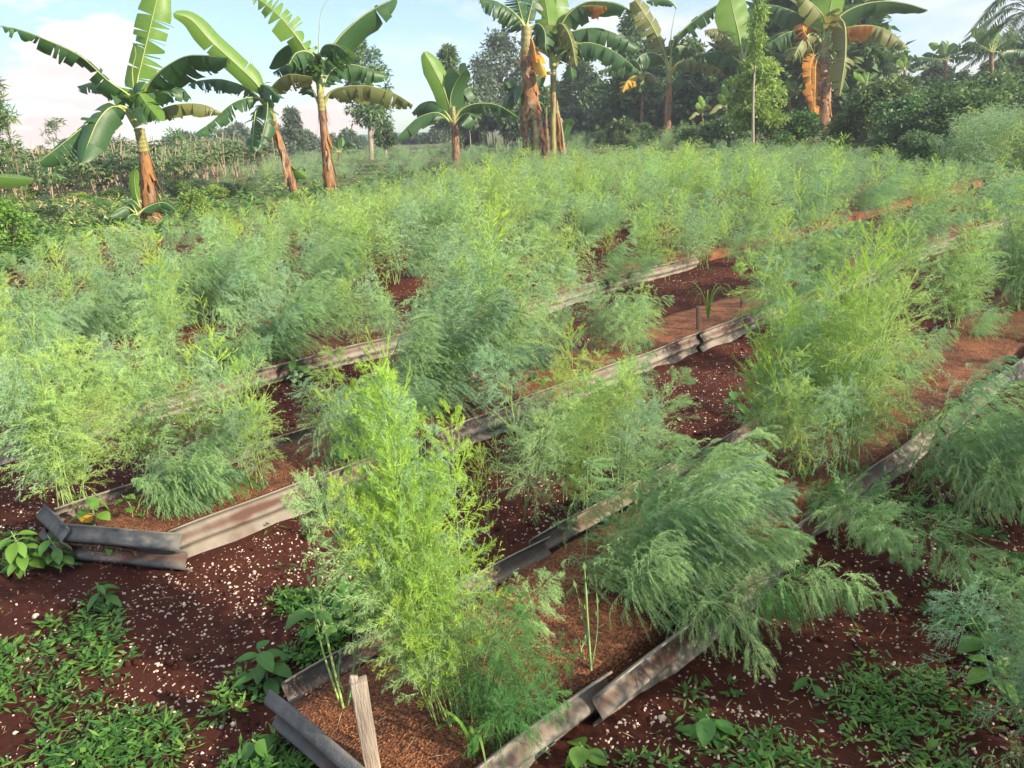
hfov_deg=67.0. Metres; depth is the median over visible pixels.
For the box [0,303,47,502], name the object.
asparagus plant
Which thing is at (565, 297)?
corrugated sheet
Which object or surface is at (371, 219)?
asparagus plant
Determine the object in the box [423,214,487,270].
asparagus plant
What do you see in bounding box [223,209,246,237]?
asparagus plant
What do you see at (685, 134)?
shrub
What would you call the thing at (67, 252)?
asparagus plant
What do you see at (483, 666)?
plant litter
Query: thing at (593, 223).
asparagus plant
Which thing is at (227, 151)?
cassava plant
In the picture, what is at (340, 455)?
broadleaf weed
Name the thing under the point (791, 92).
banana plant
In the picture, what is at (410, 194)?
asparagus plant
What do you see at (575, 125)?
sapling
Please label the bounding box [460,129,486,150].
wood tree
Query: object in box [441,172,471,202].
asparagus plant
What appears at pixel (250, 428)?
asparagus plant
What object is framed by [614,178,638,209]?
asparagus plant
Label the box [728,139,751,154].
shrub
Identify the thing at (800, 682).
broadleaf weed
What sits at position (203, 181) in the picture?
shrub
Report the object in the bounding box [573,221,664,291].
asparagus plant
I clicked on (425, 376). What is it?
asparagus plant
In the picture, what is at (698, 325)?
wooden stake
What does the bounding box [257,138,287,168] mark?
cassava plant
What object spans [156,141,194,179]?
cassava plant
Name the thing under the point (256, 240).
asparagus plant
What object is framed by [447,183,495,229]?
asparagus plant
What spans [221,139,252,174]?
cassava plant
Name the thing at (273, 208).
garden bed
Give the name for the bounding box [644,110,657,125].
sapling
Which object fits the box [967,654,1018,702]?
broadleaf weed
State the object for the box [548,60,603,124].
broadleaf tree
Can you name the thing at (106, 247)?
garden bed
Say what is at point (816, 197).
asparagus plant
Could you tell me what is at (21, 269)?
asparagus plant
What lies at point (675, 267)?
corrugated sheet
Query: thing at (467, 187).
asparagus plant
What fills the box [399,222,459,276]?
asparagus plant
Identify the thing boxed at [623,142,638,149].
shrub
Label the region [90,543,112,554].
broadleaf weed
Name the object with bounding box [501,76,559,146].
wood tree
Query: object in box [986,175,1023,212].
asparagus plant
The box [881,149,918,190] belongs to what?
asparagus plant
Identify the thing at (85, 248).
asparagus plant
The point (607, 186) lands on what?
asparagus plant
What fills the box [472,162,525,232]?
asparagus plant
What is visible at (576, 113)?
sapling
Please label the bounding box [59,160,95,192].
cassava plant
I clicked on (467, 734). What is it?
grass tuft
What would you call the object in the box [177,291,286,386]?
asparagus plant
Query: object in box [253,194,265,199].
shrub
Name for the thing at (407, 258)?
garden bed
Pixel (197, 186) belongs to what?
shrub
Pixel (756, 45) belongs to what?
tall sapling
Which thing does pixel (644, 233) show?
asparagus plant
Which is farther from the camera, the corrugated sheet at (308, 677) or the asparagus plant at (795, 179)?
the asparagus plant at (795, 179)
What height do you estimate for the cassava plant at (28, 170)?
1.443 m
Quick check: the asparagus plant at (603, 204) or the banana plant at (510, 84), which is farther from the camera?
the banana plant at (510, 84)
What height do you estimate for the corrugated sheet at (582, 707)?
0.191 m
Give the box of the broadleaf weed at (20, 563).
[0,530,49,577]
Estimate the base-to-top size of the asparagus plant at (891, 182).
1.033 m
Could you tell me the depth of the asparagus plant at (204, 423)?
3.76 m
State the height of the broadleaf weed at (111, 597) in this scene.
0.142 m
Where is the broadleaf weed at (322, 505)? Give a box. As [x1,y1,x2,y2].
[314,492,333,517]
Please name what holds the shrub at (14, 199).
on the ground at (78, 581)
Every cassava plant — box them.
[0,159,23,195]
[0,164,35,197]
[2,151,35,195]
[6,155,31,194]
[7,150,36,193]
[13,160,54,191]
[18,142,43,189]
[18,147,56,193]
[27,149,50,193]
[32,151,68,199]
[36,151,69,198]
[39,163,76,198]
[57,154,90,192]
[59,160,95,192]
[60,154,96,191]
[66,150,117,190]
[70,155,112,198]
[79,162,113,195]
[90,141,135,187]
[93,150,119,188]
[94,152,119,187]
[98,153,126,186]
[100,144,129,185]
[102,148,136,188]
[112,149,138,183]
[117,141,151,154]
[124,154,163,174]
[126,141,181,196]
[134,146,180,179]
[148,136,168,177]
[151,147,167,177]
[153,141,193,173]
[156,140,178,180]
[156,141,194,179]
[157,145,180,179]
[158,150,198,184]
[166,140,192,165]
[168,148,202,180]
[173,142,206,180]
[179,144,206,177]
[184,147,217,178]
[186,135,212,176]
[187,147,204,173]
[191,137,230,177]
[191,143,214,178]
[196,143,221,176]
[199,144,229,181]
[200,132,235,176]
[210,132,234,173]
[214,135,235,166]
[217,138,244,174]
[218,141,248,176]
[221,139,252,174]
[236,142,264,173]
[245,145,266,170]
[249,135,276,165]
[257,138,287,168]
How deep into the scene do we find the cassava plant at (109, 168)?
33.88 m
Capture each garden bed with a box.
[0,156,933,335]
[0,160,840,306]
[0,166,1023,435]
[0,178,675,282]
[1,171,659,265]
[3,156,1001,379]
[35,166,652,247]
[45,205,1023,569]
[101,165,626,228]
[184,160,623,211]
[292,287,1023,767]
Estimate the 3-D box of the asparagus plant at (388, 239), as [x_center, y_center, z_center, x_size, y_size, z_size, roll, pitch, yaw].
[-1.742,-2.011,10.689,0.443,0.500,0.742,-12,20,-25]
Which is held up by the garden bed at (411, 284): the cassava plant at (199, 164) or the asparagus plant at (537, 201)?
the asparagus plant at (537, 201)
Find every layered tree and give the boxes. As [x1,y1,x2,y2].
[342,39,395,159]
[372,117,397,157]
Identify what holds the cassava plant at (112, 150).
on the ground at (78, 581)
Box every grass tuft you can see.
[430,710,503,767]
[677,281,733,317]
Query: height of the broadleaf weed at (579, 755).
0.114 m
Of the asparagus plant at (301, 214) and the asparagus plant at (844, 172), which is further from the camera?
the asparagus plant at (301, 214)
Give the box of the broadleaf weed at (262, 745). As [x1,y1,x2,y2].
[241,735,279,766]
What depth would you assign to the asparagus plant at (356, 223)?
10.28 m
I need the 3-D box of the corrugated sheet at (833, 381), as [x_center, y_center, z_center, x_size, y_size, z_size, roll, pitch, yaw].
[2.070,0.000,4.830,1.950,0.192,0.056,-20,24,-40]
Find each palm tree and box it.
[953,27,1023,71]
[959,0,1023,54]
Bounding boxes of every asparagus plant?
[0,251,17,270]
[0,259,61,315]
[0,270,7,290]
[0,271,32,364]
[0,277,26,416]
[0,282,118,360]
[0,298,93,411]
[0,302,135,508]
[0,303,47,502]
[15,256,46,285]
[21,237,79,309]
[25,240,51,267]
[25,318,129,398]
[37,275,115,349]
[38,233,58,250]
[45,236,84,286]
[53,331,194,480]
[57,236,83,259]
[61,226,83,247]
[67,230,105,273]
[68,237,121,304]
[72,230,102,258]
[73,260,154,342]
[89,254,211,335]
[93,225,114,242]
[95,217,142,276]
[101,219,128,253]
[104,318,204,399]
[110,217,157,270]
[112,251,178,296]
[115,249,194,378]
[129,408,266,521]
[130,230,241,326]
[136,324,288,470]
[137,225,158,250]
[141,230,205,287]
[148,219,184,248]
[162,214,177,224]
[167,211,179,223]
[171,225,201,245]
[177,237,303,325]
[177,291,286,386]
[178,219,195,231]
[186,205,198,221]
[186,230,223,280]
[193,203,271,310]
[194,205,230,243]
[195,203,235,275]
[199,354,291,488]
[203,208,214,227]
[215,260,363,369]
[221,224,240,241]
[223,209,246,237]
[235,206,291,274]
[238,215,251,225]
[245,210,265,223]
[245,238,293,303]
[246,205,282,235]
[250,203,292,269]
[258,200,291,247]
[273,201,289,219]
[277,203,307,243]
[277,223,340,266]
[278,202,304,232]
[280,197,316,230]
[280,326,525,728]
[281,215,373,302]
[282,200,382,262]
[283,183,348,261]
[285,344,444,470]
[286,194,302,215]
[296,268,362,340]
[302,206,318,225]
[307,533,367,708]
[315,193,381,289]
[317,200,347,224]
[318,184,356,230]
[320,214,352,237]
[323,246,374,293]
[326,257,404,343]
[334,201,375,248]
[343,183,377,210]
[348,181,386,230]
[349,287,555,425]
[351,193,379,219]
[353,192,426,284]
[357,205,385,233]
[370,186,400,211]
[370,190,384,219]
[372,190,420,242]
[374,223,406,254]
[375,186,459,247]
[383,183,409,209]
[387,179,413,228]
[391,166,478,243]
[393,189,439,227]
[398,185,421,209]
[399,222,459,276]
[400,193,582,401]
[405,235,502,328]
[415,172,472,221]
[415,181,450,209]
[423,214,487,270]
[425,217,501,304]
[427,165,480,239]
[429,160,472,201]
[429,566,583,767]
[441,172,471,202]
[443,179,518,265]
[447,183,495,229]
[448,186,548,293]
[455,199,497,248]
[456,172,479,212]
[460,167,478,200]
[464,151,513,209]
[464,419,509,525]
[469,317,700,524]
[471,149,517,201]
[471,290,586,373]
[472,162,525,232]
[486,176,521,223]
[500,163,544,209]
[501,155,526,197]
[502,170,572,255]
[505,169,573,241]
[507,147,542,188]
[514,181,534,219]
[516,159,554,202]
[523,177,560,209]
[525,181,565,246]
[526,208,601,305]
[537,425,816,641]
[544,174,570,212]
[546,178,572,218]
[554,159,585,199]
[560,146,609,218]
[562,180,624,245]
[563,181,609,216]
[563,266,673,355]
[568,187,601,239]
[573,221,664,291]
[573,562,598,670]
[574,174,628,237]
[577,169,609,201]
[581,161,622,214]
[594,141,619,188]
[595,173,615,198]
[597,181,631,235]
[609,157,667,228]
[614,163,642,207]
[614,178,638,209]
[619,157,647,190]
[622,197,684,281]
[624,201,672,231]
[628,141,661,200]
[638,179,665,226]
[639,158,694,224]
[646,139,710,220]
[649,540,901,684]
[653,149,677,198]
[655,184,705,252]
[658,136,709,190]
[659,141,708,216]
[665,200,719,269]
[669,152,726,217]
[692,148,726,213]
[692,187,735,249]
[696,172,790,243]
[698,167,742,197]
[699,169,735,192]
[701,188,752,246]
[707,151,753,209]
[714,140,758,191]
[715,196,783,261]
[718,155,793,204]
[719,285,832,466]
[722,189,748,214]
[723,213,944,471]
[724,153,746,184]
[736,147,792,236]
[739,174,781,206]
[741,142,780,199]
[742,203,820,298]
[744,202,798,233]
[746,172,904,292]
[750,193,800,250]
[753,351,877,481]
[755,286,821,357]
[762,144,799,196]
[763,149,791,192]
[764,259,840,362]
[768,179,802,202]
[775,150,829,223]
[779,244,811,275]
[784,162,857,226]
[788,456,1023,608]
[797,132,855,216]
[797,163,850,221]
[797,166,841,193]
[806,150,849,181]
[808,328,887,402]
[811,228,872,264]
[817,194,840,218]
[822,154,871,183]
[829,149,920,209]
[834,161,860,212]
[848,157,915,207]
[850,182,891,210]
[853,218,926,337]
[854,394,961,447]
[857,318,960,379]
[858,159,923,199]
[861,192,920,249]
[868,195,978,260]
[877,175,907,201]
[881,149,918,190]
[891,157,971,236]
[891,355,1023,528]
[894,196,1014,331]
[903,170,944,196]
[905,551,1023,738]
[915,153,950,188]
[916,166,956,194]
[921,166,978,228]
[923,160,951,188]
[937,161,960,181]
[948,726,1023,767]
[954,175,988,224]
[959,165,1023,311]
[960,294,1022,340]
[965,157,1023,216]
[975,167,1023,222]
[982,164,1019,202]
[983,217,1023,297]
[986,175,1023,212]
[990,172,1023,260]
[1005,159,1023,200]
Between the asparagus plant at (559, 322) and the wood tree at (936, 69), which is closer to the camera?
the asparagus plant at (559, 322)
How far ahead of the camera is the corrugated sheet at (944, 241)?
9.10 m
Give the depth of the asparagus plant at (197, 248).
9.05 m
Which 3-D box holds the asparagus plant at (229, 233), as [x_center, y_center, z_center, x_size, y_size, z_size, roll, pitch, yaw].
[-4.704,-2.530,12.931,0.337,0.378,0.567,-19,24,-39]
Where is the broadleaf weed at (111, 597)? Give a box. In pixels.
[87,581,122,614]
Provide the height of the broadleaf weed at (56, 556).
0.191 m
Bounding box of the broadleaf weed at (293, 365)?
[281,357,312,381]
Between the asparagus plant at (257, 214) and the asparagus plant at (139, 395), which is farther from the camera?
the asparagus plant at (257, 214)
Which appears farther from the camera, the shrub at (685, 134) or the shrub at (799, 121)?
the shrub at (685, 134)
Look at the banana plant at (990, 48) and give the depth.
46.51 m
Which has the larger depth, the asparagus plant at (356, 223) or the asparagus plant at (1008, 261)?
the asparagus plant at (356, 223)
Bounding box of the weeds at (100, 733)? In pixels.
[0,265,1023,767]
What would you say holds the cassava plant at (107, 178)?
on the ground at (78, 581)
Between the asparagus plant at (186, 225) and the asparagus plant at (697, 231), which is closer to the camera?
the asparagus plant at (697, 231)
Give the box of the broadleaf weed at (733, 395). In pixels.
[718,385,748,415]
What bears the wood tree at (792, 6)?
on the ground at (78, 581)
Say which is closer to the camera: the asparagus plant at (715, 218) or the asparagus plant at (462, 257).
the asparagus plant at (462, 257)
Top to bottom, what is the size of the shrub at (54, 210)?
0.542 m
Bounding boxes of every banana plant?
[0,0,229,225]
[0,174,33,188]
[109,201,176,223]
[122,169,141,212]
[173,10,312,194]
[253,0,412,192]
[291,164,307,180]
[317,137,359,162]
[397,51,518,168]
[478,0,553,160]
[502,74,536,155]
[507,0,639,154]
[530,109,538,151]
[544,106,550,158]
[556,101,575,158]
[598,59,657,140]
[629,0,724,141]
[689,96,710,121]
[695,0,793,136]
[709,84,736,113]
[760,0,927,131]
[782,80,799,128]
[848,70,877,88]
[886,49,929,74]
[912,41,972,90]
[959,24,1023,79]
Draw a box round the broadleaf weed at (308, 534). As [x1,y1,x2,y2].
[302,523,316,539]
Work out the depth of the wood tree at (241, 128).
96.67 m
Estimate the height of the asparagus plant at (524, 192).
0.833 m
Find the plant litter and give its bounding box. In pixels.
[1,292,1023,767]
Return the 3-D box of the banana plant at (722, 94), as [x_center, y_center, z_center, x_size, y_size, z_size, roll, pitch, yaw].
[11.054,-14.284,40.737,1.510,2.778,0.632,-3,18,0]
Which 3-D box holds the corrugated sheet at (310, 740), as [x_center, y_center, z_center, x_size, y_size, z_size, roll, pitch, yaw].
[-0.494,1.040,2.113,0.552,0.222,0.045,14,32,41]
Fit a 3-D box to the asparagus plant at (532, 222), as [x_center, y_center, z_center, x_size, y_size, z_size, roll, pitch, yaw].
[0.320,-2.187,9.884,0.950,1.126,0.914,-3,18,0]
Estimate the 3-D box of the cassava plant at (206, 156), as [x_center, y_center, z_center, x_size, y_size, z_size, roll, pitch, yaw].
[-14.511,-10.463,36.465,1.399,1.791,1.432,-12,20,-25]
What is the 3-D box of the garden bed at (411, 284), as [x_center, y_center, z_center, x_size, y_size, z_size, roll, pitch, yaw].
[4.871,-3.322,14.375,40.400,0.179,0.850,-20,24,-40]
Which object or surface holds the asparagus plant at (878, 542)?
on the garden bed at (962, 351)
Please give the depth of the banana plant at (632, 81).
48.41 m
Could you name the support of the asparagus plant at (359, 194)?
on the garden bed at (106, 247)
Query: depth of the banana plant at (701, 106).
40.61 m
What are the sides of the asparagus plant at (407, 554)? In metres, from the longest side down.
1.190 x 0.573 x 0.488 m
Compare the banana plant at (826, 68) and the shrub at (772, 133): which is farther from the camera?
the banana plant at (826, 68)
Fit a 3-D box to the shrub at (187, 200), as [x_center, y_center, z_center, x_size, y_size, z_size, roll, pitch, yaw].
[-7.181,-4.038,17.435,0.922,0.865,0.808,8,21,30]
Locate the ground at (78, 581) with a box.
[0,123,1023,767]
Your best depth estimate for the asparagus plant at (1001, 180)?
11.40 m
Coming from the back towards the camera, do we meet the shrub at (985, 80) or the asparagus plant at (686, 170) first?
the shrub at (985, 80)
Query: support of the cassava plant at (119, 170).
on the ground at (78, 581)
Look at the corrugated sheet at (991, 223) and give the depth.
10.23 m
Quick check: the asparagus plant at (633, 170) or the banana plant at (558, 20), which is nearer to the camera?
the asparagus plant at (633, 170)
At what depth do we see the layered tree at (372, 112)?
51.09 m
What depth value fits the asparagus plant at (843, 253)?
8.18 m
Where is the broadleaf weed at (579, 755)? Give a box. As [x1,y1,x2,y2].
[565,737,607,767]
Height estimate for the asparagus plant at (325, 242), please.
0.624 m
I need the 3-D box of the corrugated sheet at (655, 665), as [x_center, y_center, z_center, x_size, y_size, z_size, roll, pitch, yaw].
[0.658,0.824,2.598,1.133,0.189,0.051,-19,24,-40]
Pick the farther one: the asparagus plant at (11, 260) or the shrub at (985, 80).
the shrub at (985, 80)
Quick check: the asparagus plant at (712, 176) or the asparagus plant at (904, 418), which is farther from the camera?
the asparagus plant at (712, 176)
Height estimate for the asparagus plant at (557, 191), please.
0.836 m
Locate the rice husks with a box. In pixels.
[63,320,1023,767]
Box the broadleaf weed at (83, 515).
[70,491,114,525]
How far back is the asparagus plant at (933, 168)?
14.15 m
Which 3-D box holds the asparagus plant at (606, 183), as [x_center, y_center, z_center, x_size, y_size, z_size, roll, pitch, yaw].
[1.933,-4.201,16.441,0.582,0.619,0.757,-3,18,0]
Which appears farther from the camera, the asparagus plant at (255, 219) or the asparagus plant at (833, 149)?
the asparagus plant at (255, 219)
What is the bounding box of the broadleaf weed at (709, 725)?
[676,711,737,748]
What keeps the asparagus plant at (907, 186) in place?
on the garden bed at (725, 309)
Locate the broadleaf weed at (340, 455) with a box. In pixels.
[329,441,367,475]
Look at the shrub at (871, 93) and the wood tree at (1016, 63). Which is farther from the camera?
the wood tree at (1016, 63)
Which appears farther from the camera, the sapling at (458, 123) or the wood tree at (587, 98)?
the wood tree at (587, 98)
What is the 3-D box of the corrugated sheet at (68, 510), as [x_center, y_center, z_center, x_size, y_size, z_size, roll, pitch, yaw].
[-1.538,0.457,4.068,1.550,0.192,0.052,-19,24,-40]
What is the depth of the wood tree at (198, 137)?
92.34 m
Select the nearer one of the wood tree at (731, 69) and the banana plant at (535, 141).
the banana plant at (535, 141)
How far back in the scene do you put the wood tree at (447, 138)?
100.96 m
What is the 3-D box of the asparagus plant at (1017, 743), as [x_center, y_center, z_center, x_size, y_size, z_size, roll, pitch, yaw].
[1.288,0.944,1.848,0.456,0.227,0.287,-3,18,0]
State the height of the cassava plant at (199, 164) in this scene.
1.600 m
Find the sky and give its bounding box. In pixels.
[0,0,1023,150]
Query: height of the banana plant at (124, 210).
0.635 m
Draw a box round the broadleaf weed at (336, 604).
[328,572,371,631]
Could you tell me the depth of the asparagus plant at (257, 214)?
13.35 m
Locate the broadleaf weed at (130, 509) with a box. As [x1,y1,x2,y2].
[114,494,144,517]
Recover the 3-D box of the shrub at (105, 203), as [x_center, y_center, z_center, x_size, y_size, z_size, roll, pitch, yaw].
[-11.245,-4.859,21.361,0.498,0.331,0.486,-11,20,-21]
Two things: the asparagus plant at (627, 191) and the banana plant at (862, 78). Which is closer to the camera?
the asparagus plant at (627, 191)
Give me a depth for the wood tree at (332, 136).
96.59 m
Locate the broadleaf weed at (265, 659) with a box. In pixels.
[231,640,291,694]
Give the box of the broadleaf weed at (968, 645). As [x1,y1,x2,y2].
[956,615,1010,673]
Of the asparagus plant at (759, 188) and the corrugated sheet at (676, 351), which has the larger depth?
the asparagus plant at (759, 188)
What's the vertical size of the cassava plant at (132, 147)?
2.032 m
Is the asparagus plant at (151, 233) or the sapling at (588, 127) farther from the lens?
the sapling at (588, 127)
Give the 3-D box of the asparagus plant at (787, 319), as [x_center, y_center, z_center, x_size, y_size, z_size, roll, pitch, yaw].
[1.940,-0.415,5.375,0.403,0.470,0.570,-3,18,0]
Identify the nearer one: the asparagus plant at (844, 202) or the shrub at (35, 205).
the asparagus plant at (844, 202)
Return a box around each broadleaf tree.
[276,104,312,157]
[433,43,469,146]
[466,27,521,143]
[466,67,502,145]
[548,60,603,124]
[609,11,650,84]
[652,34,717,91]
[878,42,909,79]
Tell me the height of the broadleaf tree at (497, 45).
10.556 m
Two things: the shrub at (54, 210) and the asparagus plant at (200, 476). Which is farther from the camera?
the shrub at (54, 210)
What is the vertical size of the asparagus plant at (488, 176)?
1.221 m
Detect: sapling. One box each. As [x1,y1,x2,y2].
[0,75,27,203]
[0,139,14,196]
[39,117,70,189]
[108,134,135,175]
[163,127,188,172]
[448,103,466,145]
[458,102,480,147]
[458,125,466,149]
[466,130,478,142]
[469,95,485,151]
[476,98,497,147]
[488,100,502,149]
[489,102,497,148]
[493,103,517,150]
[508,117,526,150]
[526,118,530,144]
[559,106,574,120]
[563,101,585,127]
[570,116,579,137]
[574,124,585,138]
[583,105,599,131]
[583,123,591,140]
[586,107,600,131]
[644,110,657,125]
[646,96,665,137]
[744,0,772,146]
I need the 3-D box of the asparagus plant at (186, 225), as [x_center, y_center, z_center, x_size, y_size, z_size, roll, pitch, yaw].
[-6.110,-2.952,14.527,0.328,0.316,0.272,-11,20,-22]
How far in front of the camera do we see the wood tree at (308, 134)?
98.35 m
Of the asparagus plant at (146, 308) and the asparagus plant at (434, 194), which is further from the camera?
the asparagus plant at (434, 194)
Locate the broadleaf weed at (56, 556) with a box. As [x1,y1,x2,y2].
[37,535,82,572]
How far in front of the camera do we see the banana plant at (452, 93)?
33.71 m
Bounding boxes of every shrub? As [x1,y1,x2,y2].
[0,194,22,208]
[0,197,43,253]
[3,187,40,202]
[19,201,44,216]
[28,192,51,200]
[30,194,54,205]
[31,204,63,221]
[65,191,89,201]
[95,202,111,210]
[100,208,118,217]
[103,186,128,201]
[103,188,122,199]
[124,186,131,197]
[155,181,178,195]
[156,176,177,189]
[163,178,184,194]
[175,179,200,193]
[175,186,213,220]
[178,182,210,198]
[184,177,216,197]
[187,177,215,186]
[203,184,230,198]
[212,182,234,197]
[218,180,242,196]
[229,181,253,196]
[245,175,262,184]
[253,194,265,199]
[270,192,282,198]
[289,193,300,200]
[309,191,320,197]
[590,130,608,144]
[603,115,645,143]
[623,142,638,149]
[627,121,659,141]
[660,126,679,138]
[675,126,698,146]
[691,120,729,146]
[707,114,750,146]
[722,53,792,143]
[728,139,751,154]
[754,120,791,144]
[768,131,794,150]
[780,106,824,143]
[819,119,862,146]
[832,74,922,145]
[835,103,875,141]
[865,89,952,150]
[891,128,941,161]
[908,74,971,136]
[911,83,1015,146]
[934,135,975,161]
[948,67,1023,133]
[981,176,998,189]
[987,76,1023,111]
[1001,85,1023,114]
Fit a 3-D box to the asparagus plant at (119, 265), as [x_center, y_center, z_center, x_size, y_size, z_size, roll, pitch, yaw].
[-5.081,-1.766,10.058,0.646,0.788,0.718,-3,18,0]
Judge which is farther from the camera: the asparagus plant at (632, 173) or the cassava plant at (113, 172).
the cassava plant at (113, 172)
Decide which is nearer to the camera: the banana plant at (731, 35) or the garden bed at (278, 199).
the garden bed at (278, 199)
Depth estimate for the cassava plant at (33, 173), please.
25.86 m
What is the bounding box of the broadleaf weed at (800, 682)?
[792,675,823,695]
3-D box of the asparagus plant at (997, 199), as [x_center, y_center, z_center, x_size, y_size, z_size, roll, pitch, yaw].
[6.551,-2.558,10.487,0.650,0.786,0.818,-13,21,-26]
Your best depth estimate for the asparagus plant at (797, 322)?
5.06 m
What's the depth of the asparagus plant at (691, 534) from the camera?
2.56 m
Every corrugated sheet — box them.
[0,373,247,464]
[36,503,74,568]
[53,417,342,520]
[57,523,192,571]
[168,471,328,557]
[240,323,448,389]
[264,689,364,767]
[282,536,550,704]
[320,401,523,502]
[337,345,552,421]
[449,282,596,332]
[475,671,612,767]
[508,330,703,421]
[529,413,766,553]
[591,255,698,296]
[592,545,796,725]
[699,287,824,351]
[761,337,906,426]
[765,414,941,558]
[820,257,904,298]
[905,234,963,265]
[938,357,1023,442]
[964,216,1011,241]
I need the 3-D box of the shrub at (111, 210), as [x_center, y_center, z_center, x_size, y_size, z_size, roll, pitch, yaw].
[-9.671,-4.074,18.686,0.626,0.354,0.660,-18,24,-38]
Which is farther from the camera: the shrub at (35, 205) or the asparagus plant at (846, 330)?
the shrub at (35, 205)
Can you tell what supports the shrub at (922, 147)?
on the ground at (78, 581)
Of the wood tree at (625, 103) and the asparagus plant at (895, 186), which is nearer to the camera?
the asparagus plant at (895, 186)
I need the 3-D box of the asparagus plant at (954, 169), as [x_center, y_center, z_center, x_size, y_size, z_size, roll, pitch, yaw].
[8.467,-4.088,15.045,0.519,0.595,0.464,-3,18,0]
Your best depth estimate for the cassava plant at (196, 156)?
31.95 m
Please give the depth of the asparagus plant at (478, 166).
16.55 m
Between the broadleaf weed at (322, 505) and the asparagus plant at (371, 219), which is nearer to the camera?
the broadleaf weed at (322, 505)
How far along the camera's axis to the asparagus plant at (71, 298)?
6.44 m
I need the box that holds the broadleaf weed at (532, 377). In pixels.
[520,359,549,384]
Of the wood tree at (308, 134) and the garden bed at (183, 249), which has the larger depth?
the wood tree at (308, 134)
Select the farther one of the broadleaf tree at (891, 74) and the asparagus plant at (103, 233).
the broadleaf tree at (891, 74)
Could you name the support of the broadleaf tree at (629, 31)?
on the ground at (78, 581)
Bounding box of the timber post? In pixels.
[349,675,380,767]
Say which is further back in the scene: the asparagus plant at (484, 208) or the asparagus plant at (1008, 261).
the asparagus plant at (484, 208)
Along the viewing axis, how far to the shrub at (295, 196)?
20.83 m
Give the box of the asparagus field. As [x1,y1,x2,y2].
[213,100,1023,216]
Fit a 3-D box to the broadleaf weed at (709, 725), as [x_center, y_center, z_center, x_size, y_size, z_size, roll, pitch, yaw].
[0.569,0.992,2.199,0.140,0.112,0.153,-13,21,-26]
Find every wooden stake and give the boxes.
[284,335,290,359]
[510,366,515,395]
[696,306,700,329]
[740,286,743,306]
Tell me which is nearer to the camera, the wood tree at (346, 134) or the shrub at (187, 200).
the shrub at (187, 200)
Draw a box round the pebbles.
[0,248,1023,767]
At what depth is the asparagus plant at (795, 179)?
11.07 m
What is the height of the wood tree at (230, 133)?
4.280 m
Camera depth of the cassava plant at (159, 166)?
28.14 m
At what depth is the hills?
229.86 m
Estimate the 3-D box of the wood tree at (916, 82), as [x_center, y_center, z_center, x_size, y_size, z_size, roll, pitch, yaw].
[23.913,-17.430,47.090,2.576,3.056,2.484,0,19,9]
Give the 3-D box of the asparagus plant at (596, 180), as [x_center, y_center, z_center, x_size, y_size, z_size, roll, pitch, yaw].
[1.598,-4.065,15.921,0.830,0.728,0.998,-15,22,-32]
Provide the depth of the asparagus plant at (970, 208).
10.16 m
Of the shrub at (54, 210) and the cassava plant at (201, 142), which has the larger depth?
the cassava plant at (201, 142)
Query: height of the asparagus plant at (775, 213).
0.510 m
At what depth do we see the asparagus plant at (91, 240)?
11.61 m
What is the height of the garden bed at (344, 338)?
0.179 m
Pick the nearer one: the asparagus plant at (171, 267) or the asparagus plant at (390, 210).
the asparagus plant at (171, 267)
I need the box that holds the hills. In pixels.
[364,130,498,139]
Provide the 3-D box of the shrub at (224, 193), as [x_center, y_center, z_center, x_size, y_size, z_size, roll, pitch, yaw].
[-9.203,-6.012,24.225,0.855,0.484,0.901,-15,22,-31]
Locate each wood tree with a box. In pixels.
[157,134,180,149]
[177,129,191,144]
[187,129,209,145]
[210,127,221,140]
[215,126,244,155]
[224,120,250,154]
[243,131,258,151]
[254,122,287,153]
[302,128,318,150]
[313,136,320,148]
[329,132,337,148]
[337,126,358,148]
[353,134,368,148]
[398,139,406,144]
[406,132,419,144]
[416,132,428,143]
[425,125,444,143]
[439,125,451,142]
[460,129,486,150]
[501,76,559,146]
[549,92,573,138]
[576,78,609,136]
[592,70,658,141]
[637,64,666,130]
[659,58,720,128]
[703,27,781,131]
[718,0,864,128]
[723,0,900,122]
[793,73,852,127]
[806,1,916,117]
[873,75,898,85]
[894,72,926,104]
[919,60,956,100]
[948,69,973,89]
[971,56,1014,81]
[998,37,1023,84]
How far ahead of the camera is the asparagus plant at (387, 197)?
15.00 m
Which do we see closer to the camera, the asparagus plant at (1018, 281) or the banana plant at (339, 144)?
the asparagus plant at (1018, 281)
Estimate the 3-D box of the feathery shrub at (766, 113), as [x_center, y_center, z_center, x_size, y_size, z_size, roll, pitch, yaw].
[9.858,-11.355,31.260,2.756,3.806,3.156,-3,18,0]
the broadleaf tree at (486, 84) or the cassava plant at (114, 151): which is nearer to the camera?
the cassava plant at (114, 151)
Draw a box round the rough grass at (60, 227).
[0,118,1023,279]
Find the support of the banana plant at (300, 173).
on the ground at (78, 581)
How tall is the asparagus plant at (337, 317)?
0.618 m
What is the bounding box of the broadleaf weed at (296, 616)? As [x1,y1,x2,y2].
[285,603,338,645]
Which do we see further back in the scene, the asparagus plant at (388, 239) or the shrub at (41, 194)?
the shrub at (41, 194)
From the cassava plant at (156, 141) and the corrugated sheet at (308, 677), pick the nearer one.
the corrugated sheet at (308, 677)
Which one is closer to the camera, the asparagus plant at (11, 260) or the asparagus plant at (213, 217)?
the asparagus plant at (11, 260)
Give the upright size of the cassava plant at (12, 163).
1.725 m
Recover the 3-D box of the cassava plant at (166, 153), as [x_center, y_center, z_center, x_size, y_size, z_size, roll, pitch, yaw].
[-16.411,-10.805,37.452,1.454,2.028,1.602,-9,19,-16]
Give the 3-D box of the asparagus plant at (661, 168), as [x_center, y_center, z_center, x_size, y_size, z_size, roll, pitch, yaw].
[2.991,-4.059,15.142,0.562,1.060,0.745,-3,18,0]

